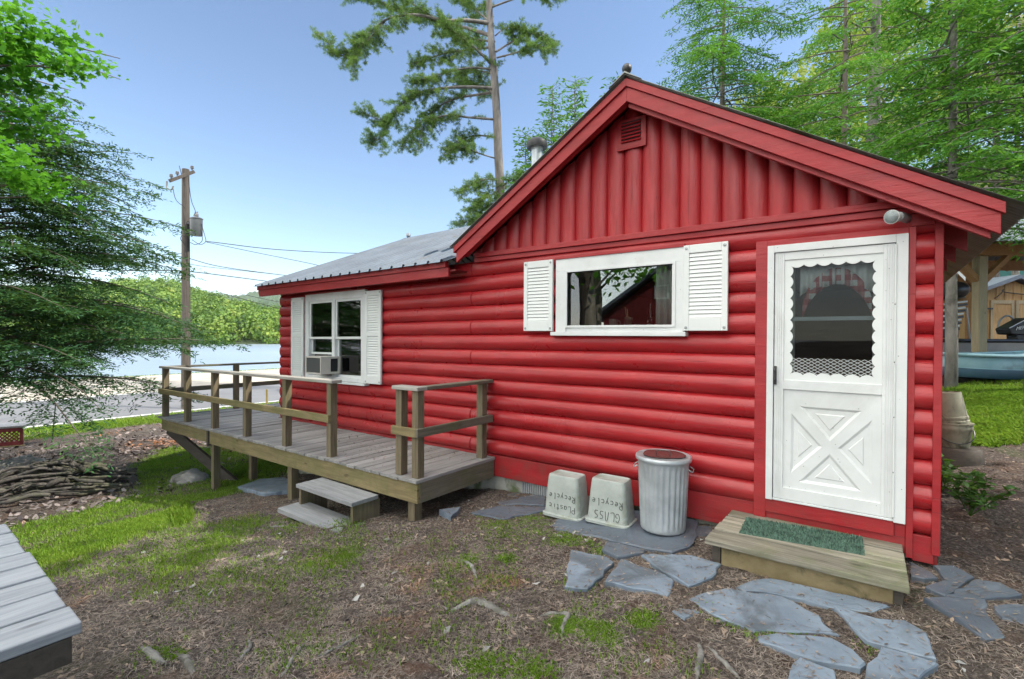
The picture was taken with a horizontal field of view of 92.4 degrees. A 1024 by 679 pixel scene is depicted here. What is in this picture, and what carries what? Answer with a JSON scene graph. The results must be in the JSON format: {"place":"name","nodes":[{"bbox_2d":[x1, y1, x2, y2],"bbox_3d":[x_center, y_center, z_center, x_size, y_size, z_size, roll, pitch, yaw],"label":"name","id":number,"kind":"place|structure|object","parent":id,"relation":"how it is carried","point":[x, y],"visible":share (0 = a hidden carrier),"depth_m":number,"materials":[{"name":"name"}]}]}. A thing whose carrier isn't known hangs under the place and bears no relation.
{"place":"outdoors","nodes":[
{"label":"outdoors","id":0,"kind":"place"},
{"bbox_2d":[0,369,279,402],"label":"road shoulder","id":1,"kind":"object","parent":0,"point":[200,379],"depth_m":29.38},
{"bbox_2d":[0,344,280,381],"bbox_3d":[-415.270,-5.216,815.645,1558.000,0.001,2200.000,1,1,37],"label":"lake","id":2,"kind":"structure","parent":0,"point":[140,365],"depth_m":62.98,"materials":[{"name":"liquid"}]},
{"bbox_2d":[0,384,280,428],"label":"road","id":3,"kind":"structure","parent":0,"point":[148,406],"depth_m":19.67,"materials":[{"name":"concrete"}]},
{"bbox_2d":[128,329,279,344],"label":"hill","id":4,"kind":"structure","parent":0,"point":[248,341],"depth_m":169.12,"materials":[{"name":"green plant"}]},
{"bbox_2d":[0,274,280,343],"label":"forest","id":5,"kind":"object","parent":4,"relation":"on","point":[225,316],"visible":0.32,"depth_m":190.02,"materials":[{"name":"green plant"}]},
{"bbox_2d":[208,291,280,307],"bbox_3d":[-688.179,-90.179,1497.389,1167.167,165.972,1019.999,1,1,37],"label":"hill","id":6,"kind":"structure","parent":0,"point":[269,302],"depth_m":1498.24,"materials":[{"name":"green plant"}]},
{"bbox_2d":[0,0,1022,295],"label":"sky","id":7,"kind":"structure","parent":0,"point":[241,93],"materials":[{"name":"blue"}]},
{"bbox_2d":[0,169,1023,678],"bbox_3d":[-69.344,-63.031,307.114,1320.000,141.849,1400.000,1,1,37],"label":"ground","id":8,"kind":"structure","parent":0,"point":[998,521],"depth_m":3.42,"materials":[{"name":"brown soil"}]},
{"bbox_2d":[0,421,31,447],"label":"lattice box","id":9,"kind":"object","parent":8,"relation":"on","point":[11,427],"visible":0.94,"depth_m":12.29,"materials":[{"name":"red wood"}]},
{"bbox_2d":[0,487,40,498],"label":"branch","id":10,"kind":"object","parent":8,"relation":"on","point":[16,490],"visible":0.82,"depth_m":7.61,"materials":[{"name":"brown plant"}]},
{"bbox_2d":[0,493,50,504],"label":"branch","id":11,"kind":"object","parent":10,"relation":"on","point":[17,499],"visible":1,"depth_m":7.40,"materials":[{"name":"brown plant"}]},
{"bbox_2d":[0,454,46,473],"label":"boulder","id":12,"kind":"object","parent":8,"relation":"on","point":[23,460],"visible":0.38,"depth_m":9.32,"materials":[{"name":"grey stone"}]},
{"bbox_2d":[0,524,81,678],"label":"wooden deck","id":13,"kind":"structure","parent":8,"relation":"on","point":[40,623],"depth_m":1.75,"materials":[{"name":"grey wood"}]},
{"bbox_2d":[0,0,128,210],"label":"maple tree","id":14,"kind":"object","parent":8,"relation":"on","point":[21,52],"visible":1,"depth_m":6.13,"materials":[{"name":"green plant"}]},
{"bbox_2d":[23,485,120,492],"bbox_3d":[-7.116,2.410,7.955,1.309,0.152,0.194,0,0,-21],"label":"branch","id":15,"kind":"object","parent":8,"relation":"on","point":[115,487],"visible":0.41,"depth_m":8.12,"materials":[{"name":"brown plant"}]},
{"bbox_2d":[46,477,92,487],"bbox_3d":[-7.054,2.291,7.874,0.613,0.252,0.212,0,1,-43],"label":"branch","id":16,"kind":"object","parent":15,"relation":"on","point":[51,483],"visible":0.66,"depth_m":7.70,"materials":[{"name":"brown plant"}]},
{"bbox_2d":[55,488,111,495],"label":"branch","id":17,"kind":"object","parent":8,"relation":"on","point":[84,492],"visible":0.94,"depth_m":7.80,"materials":[{"name":"brown plant"}]},
{"bbox_2d":[41,484,133,490],"bbox_3d":[-6.771,2.385,7.857,1.138,0.185,0.169,0,1,-41],"label":"branch","id":18,"kind":"object","parent":8,"relation":"on","point":[75,487],"visible":0.99,"depth_m":7.73,"materials":[{"name":"brown plant"}]},
{"bbox_2d":[56,481,133,486],"bbox_3d":[-6.784,2.357,7.973,1.051,0.206,0.117,0,0,-29],"label":"branch","id":19,"kind":"object","parent":18,"relation":"on","point":[126,485],"visible":0.94,"depth_m":7.98,"materials":[{"name":"brown plant"}]},
{"bbox_2d":[0,420,243,525],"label":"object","id":20,"kind":"structure","parent":8,"relation":"on","point":[92,503],"depth_m":11.02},
{"bbox_2d":[0,491,79,500],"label":"branch","id":21,"kind":"object","parent":20,"relation":"on","point":[2,499],"visible":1,"depth_m":7.50,"materials":[{"name":"brown plant"}]},
{"bbox_2d":[0,472,72,483],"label":"branch","id":22,"kind":"object","parent":21,"relation":"on","point":[23,476],"visible":1,"depth_m":7.67,"materials":[{"name":"brown plant"}]},
{"bbox_2d":[0,61,249,476],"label":"hemlock tree","id":23,"kind":"object","parent":8,"relation":"on","point":[51,314],"visible":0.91,"depth_m":9.30,"materials":[{"name":"green plant"}]},
{"bbox_2d":[139,646,169,665],"bbox_3d":[-2.028,1.783,2.771,0.317,0.058,0.052,1,1,32],"label":"rock","id":24,"kind":"object","parent":8,"relation":"on","point":[154,654],"visible":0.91,"depth_m":2.74,"materials":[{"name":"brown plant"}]},
{"bbox_2d":[166,165,205,408],"bbox_3d":[-12.471,-1.787,18.892,1.330,9.953,0.748,0,0,-22],"label":"utility pole","id":25,"kind":"object","parent":8,"relation":"on","point":[195,222],"visible":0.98,"depth_m":18.88,"materials":[{"name":"brown wood"}]},
{"bbox_2d":[176,653,195,674],"bbox_3d":[-1.782,1.780,2.697,0.337,0.059,0.059,1,1,40],"label":"tree root","id":26,"kind":"object","parent":8,"relation":"on","point":[186,660],"visible":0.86,"depth_m":2.68,"materials":[{"name":"brown plant"}]},
{"bbox_2d":[170,468,209,484],"bbox_3d":[-5.638,2.460,8.587,0.792,0.351,0.555,1,1,37],"label":"boulder","id":27,"kind":"object","parent":8,"relation":"on","point":[191,475],"visible":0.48,"depth_m":8.44,"materials":[{"name":"grey stone"}]},
{"bbox_2d":[237,477,287,495],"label":"stone slab","id":28,"kind":"structure","parent":8,"relation":"on","point":[278,485],"depth_m":7.30,"materials":[{"name":"stone"}]},
{"bbox_2d":[158,361,494,520],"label":"wooden deck","id":29,"kind":"structure","parent":8,"relation":"on","point":[416,478],"depth_m":6.22,"materials":[{"name":"wood"}]},
{"bbox_2d":[297,426,471,465],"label":"deck litter","id":30,"kind":"object","parent":29,"relation":"on","point":[389,445],"visible":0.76,"depth_m":6.16,"materials":[{"name":"brown plant"}]},
{"bbox_2d":[278,478,379,532],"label":"deck steps","id":31,"kind":"structure","parent":8,"relation":"on","point":[310,507],"depth_m":5.25,"materials":[{"name":"grey wood"}]},
{"bbox_2d":[309,0,566,228],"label":"white pine","id":32,"kind":"object","parent":8,"relation":"on","point":[544,44],"visible":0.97,"depth_m":24.45,"materials":[{"name":"green plant"}]},
{"bbox_2d":[439,507,459,520],"bbox_3d":[-0.618,1.798,5.001,0.224,0.094,0.314,0,0,-13],"label":"stone block","id":33,"kind":"object","parent":8,"relation":"on","point":[443,513],"depth_m":5.03,"materials":[{"name":"stone"}]},
{"bbox_2d":[449,597,514,617],"bbox_3d":[-0.176,1.710,3.134,0.432,0.067,0.158,0,0,7],"label":"tree root","id":34,"kind":"object","parent":8,"relation":"on","point":[492,606],"visible":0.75,"depth_m":3.13,"materials":[{"name":"brown plant"}]},
{"bbox_2d":[134,512,879,678],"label":"moss","id":35,"kind":"object","parent":8,"relation":"on","point":[485,662],"visible":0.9,"depth_m":2.86,"materials":[{"name":"green plant"}]},
{"bbox_2d":[471,505,544,519],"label":"flagstone","id":36,"kind":"object","parent":8,"relation":"on","point":[500,512],"visible":0.87,"depth_m":4.99,"materials":[{"name":"stone"}]},
{"bbox_2d":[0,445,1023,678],"bbox_3d":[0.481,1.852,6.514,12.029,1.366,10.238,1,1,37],"label":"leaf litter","id":37,"kind":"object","parent":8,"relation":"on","point":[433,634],"visible":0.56,"depth_m":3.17,"materials":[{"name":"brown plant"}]},
{"bbox_2d":[68,492,968,678],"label":"twigs","id":38,"kind":"object","parent":8,"relation":"on","point":[415,572],"visible":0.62,"depth_m":3.17,"materials":[{"name":"brown wood"}]},
{"bbox_2d":[501,126,539,192],"bbox_3d":[0.421,-2.248,16.995,3.431,10.041,3.674,0,0,0],"label":"young spruce","id":39,"kind":"object","parent":8,"relation":"on","point":[519,155],"visible":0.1,"depth_m":16.84,"materials":[{"name":"green plant"}]},
{"bbox_2d":[497,493,545,506],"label":"flagstone","id":40,"kind":"object","parent":8,"relation":"on","point":[523,500],"visible":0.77,"depth_m":5.34,"materials":[{"name":"stone"}]},
{"bbox_2d":[24,475,1023,678],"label":"pine needles","id":41,"kind":"object","parent":8,"relation":"on","point":[615,661],"visible":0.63,"depth_m":3.03,"materials":[{"name":"brown plant"}]},
{"bbox_2d":[113,499,966,671],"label":"pebbles","id":42,"kind":"object","parent":8,"relation":"on","point":[488,647],"visible":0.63,"depth_m":3.48,"materials":[{"name":"stone"}]},
{"bbox_2d":[512,77,569,171],"bbox_3d":[1.524,-2.938,16.637,4.168,11.214,4.608,1,1,37],"label":"young spruce","id":43,"kind":"object","parent":8,"relation":"on","point":[548,116],"visible":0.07,"depth_m":16.34,"materials":[{"name":"green plant"}]},
{"bbox_2d":[539,611,570,640],"bbox_3d":[0.299,1.705,2.957,0.182,0.049,0.276,0,0,-30],"label":"tree root","id":44,"kind":"object","parent":8,"relation":"on","point":[566,617],"visible":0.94,"depth_m":3.02,"materials":[{"name":"brown plant"}]},
{"bbox_2d":[547,75,592,149],"bbox_3d":[2.195,-2.847,15.495,4.663,10.859,4.583,1,1,37],"label":"young spruce","id":45,"kind":"object","parent":8,"relation":"on","point":[575,115],"visible":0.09,"depth_m":15.36,"materials":[{"name":"green plant"}]},
{"bbox_2d":[564,550,613,591],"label":"flagstone","id":46,"kind":"object","parent":8,"relation":"on","point":[579,580],"visible":0.94,"depth_m":3.58,"materials":[{"name":"stone"}]},
{"bbox_2d":[602,542,645,559],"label":"flagstone","id":47,"kind":"object","parent":8,"relation":"on","point":[618,554],"visible":0.95,"depth_m":3.90,"materials":[{"name":"stone"}]},
{"bbox_2d":[552,509,697,553],"bbox_3d":[1.069,1.708,4.566,1.344,0.145,1.026,1,1,37],"label":"flagstone","id":48,"kind":"object","parent":8,"relation":"on","point":[636,535],"visible":0.41,"depth_m":4.20,"materials":[{"name":"stone"}]},
{"bbox_2d":[543,470,588,520],"bbox_3d":[0.544,1.524,4.842,0.432,0.400,0.307,1,1,37],"label":"recycling bin","id":49,"kind":"object","parent":48,"relation":"on","point":[567,497],"visible":0.99,"depth_m":4.74,"materials":[{"name":"plastic"}]},
{"bbox_2d":[585,473,636,528],"bbox_3d":[0.925,1.489,4.576,0.435,0.400,0.312,1,1,37],"label":"recycling bin","id":50,"kind":"object","parent":48,"relation":"on","point":[611,504],"visible":1,"depth_m":4.47,"materials":[{"name":"plastic"}]},
{"bbox_2d":[633,449,693,535],"bbox_3d":[1.321,1.301,4.292,0.471,0.683,0.471,0,0,-19],"label":"trash can","id":51,"kind":"object","parent":48,"relation":"on","point":[663,474],"visible":1,"depth_m":4.13,"materials":[{"name":"grey metal"}]},
{"bbox_2d":[240,477,1021,678],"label":"stone litter","id":52,"kind":"object","parent":8,"relation":"on","point":[912,657],"visible":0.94,"depth_m":3.02,"materials":[{"name":"stone"}]},
{"bbox_2d":[253,63,1023,564],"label":"red cabin","id":53,"kind":"object","parent":8,"relation":"on","point":[745,383],"visible":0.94,"depth_m":4.55,"materials":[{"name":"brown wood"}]},
{"bbox_2d":[306,355,340,374],"bbox_3d":[-2.966,0.399,7.750,0.425,0.272,0.380,1,1,37],"label":"air conditioner","id":54,"kind":"object","parent":53,"relation":"attached to","point":[322,365],"visible":1,"depth_m":7.61,"materials":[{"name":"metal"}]},
{"bbox_2d":[304,288,369,385],"bbox_3d":[-2.799,-0.038,7.780,1.680,1.466,0.150,1,1,37],"label":"window","id":55,"kind":"structure","parent":53,"relation":"in","point":[334,320],"depth_m":7.70,"materials":[{"name":"white paint"}]},
{"bbox_2d":[550,244,687,335],"bbox_3d":[1.034,-0.456,4.916,1.440,0.840,0.145,1,1,37],"label":"window","id":56,"kind":"structure","parent":53,"relation":"in","point":[575,273],"depth_m":4.95,"materials":[{"name":"white paint"}]},
{"bbox_2d":[656,264,671,324],"bbox_3d":[1.511,-0.446,4.687,0.282,0.640,0.043,1,1,37],"label":"window curtain","id":57,"kind":"object","parent":53,"relation":"hanging from","point":[664,294],"depth_m":4.73,"materials":[{"name":"white fabric"}]},
{"bbox_2d":[790,261,875,376],"bbox_3d":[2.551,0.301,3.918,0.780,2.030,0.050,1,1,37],"label":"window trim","id":58,"kind":"structure","parent":53,"relation":"in","point":[793,276],"depth_m":4.05,"materials":[{"name":"wood"}]},
{"bbox_2d":[765,233,908,523],"bbox_3d":[2.478,0.279,3.801,0.906,2.090,0.126,1,1,37],"label":"door","id":59,"kind":"structure","parent":53,"relation":"in","point":[835,442],"depth_m":3.76,"materials":[{"name":"white paint"}]},
{"bbox_2d":[800,263,874,295],"bbox_3d":[2.546,-0.464,3.857,0.492,0.240,0.027,1,1,37],"label":"door curtain","id":60,"kind":"object","parent":53,"relation":"hanging from","point":[864,272],"depth_m":3.86,"materials":[{"name":"white fabric"}]},
{"bbox_2d":[802,267,872,322],"bbox_3d":[2.545,-0.349,3.850,0.462,0.430,0.023,1,1,37],"label":"curtain ruffle","id":61,"kind":"object","parent":53,"relation":"attached to","point":[857,285],"visible":0.98,"depth_m":3.83,"materials":[{"name":"fabric"}]},
{"bbox_2d":[604,559,673,596],"bbox_3d":[0.901,1.689,3.443,0.486,0.065,0.395,1,1,37],"label":"flagstone","id":62,"kind":"object","parent":8,"relation":"on","point":[633,574],"visible":0.93,"depth_m":3.39,"materials":[{"name":"stone"}]},
{"bbox_2d":[641,554,720,587],"bbox_3d":[1.283,1.685,3.647,0.478,0.076,0.558,0,0,-25],"label":"flagstone","id":63,"kind":"object","parent":8,"relation":"on","point":[675,563],"visible":0.91,"depth_m":3.57,"materials":[{"name":"stone"}]},
{"bbox_2d":[694,643,703,678],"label":"tree root","id":64,"kind":"object","parent":8,"relation":"on","point":[700,657],"visible":0.94,"depth_m":2.55,"materials":[{"name":"brown plant"}]},
{"bbox_2d":[707,645,739,678],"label":"tree root","id":65,"kind":"object","parent":8,"relation":"on","point":[725,663],"visible":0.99,"depth_m":2.52,"materials":[{"name":"brown plant"}]},
{"bbox_2d":[656,0,848,138],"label":"hemlock tree","id":66,"kind":"object","parent":8,"relation":"on","point":[709,51],"visible":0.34,"depth_m":16.18,"materials":[{"name":"green plant"}]},
{"bbox_2d":[689,588,838,636],"bbox_3d":[1.480,1.673,3.019,0.726,0.076,0.517,0,0,5],"label":"flagstone","id":67,"kind":"object","parent":8,"relation":"on","point":[780,609],"visible":0.87,"depth_m":2.96,"materials":[{"name":"stone"}]},
{"bbox_2d":[705,510,909,604],"bbox_3d":[2.147,1.616,3.622,1.192,0.260,0.775,1,1,37],"label":"door step","id":68,"kind":"object","parent":8,"relation":"on","point":[878,571],"depth_m":3.38,"materials":[{"name":"brown wood"}]},
{"bbox_2d":[739,516,864,555],"bbox_3d":[2.183,1.472,3.719,0.810,0.030,0.386,1,0,30],"label":"doormat","id":69,"kind":"object","parent":68,"relation":"on","point":[819,538],"visible":1,"depth_m":3.69,"materials":[{"name":"green fabric"}]},
{"bbox_2d":[757,633,865,673],"bbox_3d":[1.571,1.661,2.605,0.469,0.084,0.266,0,0,13],"label":"flagstone","id":70,"kind":"object","parent":8,"relation":"on","point":[828,648],"visible":0.91,"depth_m":2.59,"materials":[{"name":"stone"}]},
{"bbox_2d":[788,657,835,678],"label":"flagstone","id":71,"kind":"object","parent":8,"relation":"on","point":[823,672],"visible":0.96,"depth_m":2.42,"materials":[{"name":"stone"}]},
{"bbox_2d":[736,578,888,611],"bbox_3d":[1.900,1.666,3.146,0.824,0.086,0.302,1,1,37],"label":"flagstone","id":72,"kind":"object","parent":8,"relation":"on","point":[775,587],"visible":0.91,"depth_m":3.15,"materials":[{"name":"stone"}]},
{"bbox_2d":[718,0,1023,194],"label":"distant woods","id":73,"kind":"object","parent":8,"relation":"on","point":[803,72],"visible":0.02,"depth_m":36.07,"materials":[{"name":"green plant"}]},
{"bbox_2d":[733,0,1012,243],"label":"hemlock tree","id":74,"kind":"object","parent":8,"relation":"on","point":[842,72],"visible":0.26,"depth_m":15.18,"materials":[{"name":"green plant"}]},
{"bbox_2d":[833,607,936,662],"bbox_3d":[2.058,1.642,2.746,0.458,0.084,0.352,1,1,37],"label":"flagstone","id":75,"kind":"object","parent":8,"relation":"on","point":[918,649],"visible":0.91,"depth_m":2.69,"materials":[{"name":"stone"}]},
{"bbox_2d":[775,0,1012,172],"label":"hemlock tree","id":76,"kind":"object","parent":8,"relation":"on","point":[935,44],"visible":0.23,"depth_m":18.34,"materials":[{"name":"green plant"}]},
{"bbox_2d":[865,647,938,678],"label":"flagstone","id":77,"kind":"object","parent":8,"relation":"on","point":[907,663],"visible":1,"depth_m":2.42,"materials":[{"name":"stone"}]},
{"bbox_2d":[823,0,1023,388],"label":"hemlock tree","id":78,"kind":"object","parent":8,"relation":"on","point":[951,336],"visible":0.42,"depth_m":10.07,"materials":[{"name":"green plant"}]},
{"bbox_2d":[909,561,937,583],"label":"flagstone","id":79,"kind":"object","parent":8,"relation":"on","point":[922,578],"visible":0.93,"depth_m":3.33,"materials":[{"name":"stone"}]},
{"bbox_2d":[841,0,1023,387],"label":"hemlock tree","id":80,"kind":"object","parent":8,"relation":"on","point":[973,40],"visible":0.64,"depth_m":9.78,"materials":[{"name":"green plant"}]},
{"bbox_2d":[941,453,956,493],"bbox_3d":[4.354,1.373,4.982,0.279,0.399,0.396,1,1,37],"label":"plant","id":81,"kind":"object","parent":8,"relation":"on","point":[945,478],"visible":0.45,"depth_m":4.95,"materials":[{"name":"green plant"}]},
{"bbox_2d":[925,565,973,596],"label":"flagstone","id":82,"kind":"object","parent":8,"relation":"on","point":[936,589],"visible":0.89,"depth_m":3.24,"materials":[{"name":"stone"}]},
{"bbox_2d":[896,6,1023,274],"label":"slim tree","id":83,"kind":"object","parent":8,"relation":"on","point":[1015,272],"visible":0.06,"depth_m":22.93,"materials":[{"name":"green plant"}]},
{"bbox_2d":[943,464,979,489],"bbox_3d":[4.563,1.415,5.020,0.231,0.281,0.420,0,0,-28],"label":"plant","id":84,"kind":"object","parent":8,"relation":"on","point":[959,482],"visible":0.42,"depth_m":5.01,"materials":[{"name":"green plant"}]},
{"bbox_2d":[941,446,984,466],"bbox_3d":[5.316,1.420,5.886,0.520,0.280,0.512,1,1,37],"label":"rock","id":85,"kind":"object","parent":8,"relation":"on","point":[972,456],"visible":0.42,"depth_m":5.68,"materials":[{"name":"grey stone"}]},
{"bbox_2d":[941,423,974,448],"bbox_3d":[5.299,1.135,5.893,0.384,0.290,0.378,1,1,37],"label":"bucket","id":86,"kind":"object","parent":85,"relation":"on","point":[958,436],"visible":0.65,"depth_m":5.76,"materials":[{"name":"plastic"}]},
{"bbox_2d":[942,391,970,424],"bbox_3d":[5.285,0.822,5.907,0.346,0.401,0.342,1,1,37],"label":"bucket","id":87,"kind":"object","parent":86,"relation":"on","point":[954,410],"visible":0.7,"depth_m":5.79,"materials":[{"name":"plastic"}]},
{"bbox_2d":[923,597,1004,642],"bbox_3d":[2.707,1.619,2.825,0.336,0.071,0.444,0,0,5],"label":"flagstone","id":88,"kind":"object","parent":8,"relation":"on","point":[956,604],"visible":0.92,"depth_m":2.86,"materials":[{"name":"stone"}]},
{"bbox_2d":[904,0,1023,277],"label":"hemlock tree","id":89,"kind":"object","parent":8,"relation":"on","point":[995,184],"visible":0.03,"depth_m":20.79,"materials":[{"name":"green plant"}]},
{"bbox_2d":[943,471,1019,515],"bbox_3d":[4.159,1.383,4.341,0.343,0.409,0.672,0,0,-8],"label":"plant","id":90,"kind":"object","parent":8,"relation":"on","point":[972,492],"visible":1,"depth_m":4.39,"materials":[{"name":"green plant"}]},
{"bbox_2d":[942,350,1023,379],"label":"rowboat","id":91,"kind":"object","parent":8,"relation":"on","point":[1003,365],"visible":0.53,"depth_m":10.66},
{"bbox_2d":[943,274,1023,338],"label":"garden shed","id":92,"kind":"structure","parent":8,"relation":"on","point":[1003,304],"depth_m":17.45,"materials":[{"name":"brown wood"}]},
{"bbox_2d":[988,300,1014,338],"bbox_3d":[17.341,-0.296,17.443,0.970,2.194,0.070,0,0,0],"label":"door","id":93,"kind":"structure","parent":92,"relation":"in","point":[998,308],"depth_m":17.44,"materials":[{"name":"brown wood"}]},
{"bbox_2d":[1015,300,1023,317],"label":"door","id":94,"kind":"structure","parent":92,"relation":"in","point":[1019,304],"depth_m":17.44,"materials":[{"name":"brown wood"}]},
{"bbox_2d":[945,579,1021,600],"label":"flagstone","id":95,"kind":"object","parent":8,"relation":"on","point":[1011,593],"visible":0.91,"depth_m":3.08,"materials":[{"name":"stone"}]},
{"bbox_2d":[943,308,1023,351],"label":"motorboat","id":96,"kind":"object","parent":8,"relation":"on","point":[993,345],"visible":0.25,"depth_m":12.66,"materials":[{"name":"metal"}]},
{"bbox_2d":[995,318,1023,338],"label":"outboard motor","id":97,"kind":"object","parent":96,"relation":"attached to","point":[1013,328],"visible":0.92,"depth_m":13.28,"materials":[{"name":"black plastic"}]},
{"bbox_2d":[958,219,1023,351],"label":"timber shelter","id":98,"kind":"object","parent":8,"relation":"on","point":[980,271],"visible":0.44,"depth_m":12.20,"materials":[{"name":"wood"}]},
{"bbox_2d":[943,300,967,331],"bbox_3d":[11.336,-0.560,12.905,1.259,0.942,0.030,0,0,0],"label":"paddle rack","id":99,"kind":"object","parent":98,"relation":"hanging from","point":[963,310],"visible":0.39,"depth_m":12.89,"materials":[{"name":"grey wood"}]},
{"bbox_2d":[943,282,970,299],"bbox_3d":[11.566,-1.278,12.900,0.850,0.491,0.479,0,0,1],"label":"kayak","id":100,"kind":"object","parent":98,"relation":"hanging from","point":[964,289],"visible":0.41,"depth_m":12.71,"materials":[{"name":"black plastic"}]},
{"bbox_2d":[993,604,1023,623],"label":"flagstone","id":101,"kind":"object","parent":8,"relation":"on","point":[1010,609],"visible":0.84,"depth_m":2.85,"materials":[{"name":"stone"}]},
{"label":"branch","id":102,"kind":"object","parent":8,"relation":"on","visible":0},
{"bbox_2d":[0,467,78,479],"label":"branch","id":103,"kind":"object","parent":102,"relation":"on","point":[35,470],"visible":0.73,"depth_m":7.77,"materials":[{"name":"brown plant"}]},
{"bbox_2d":[0,368,1023,678],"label":"grass","id":104,"kind":"structure","parent":0,"point":[996,414],"depth_m":5.33,"materials":[{"name":"green plant"}]},
{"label":"branch","id":105,"kind":"object","parent":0,"visible":0},
{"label":"branch","id":106,"kind":"object","parent":105,"relation":"on","visible":0},
{"bbox_2d":[22,476,104,483],"bbox_3d":[-7.158,2.256,7.841,1.202,0.121,0.104,0,0,-4],"label":"branch","id":107,"kind":"object","parent":106,"relation":"on","point":[87,480],"visible":0.74,"depth_m":7.84,"materials":[{"name":"brown plant"}]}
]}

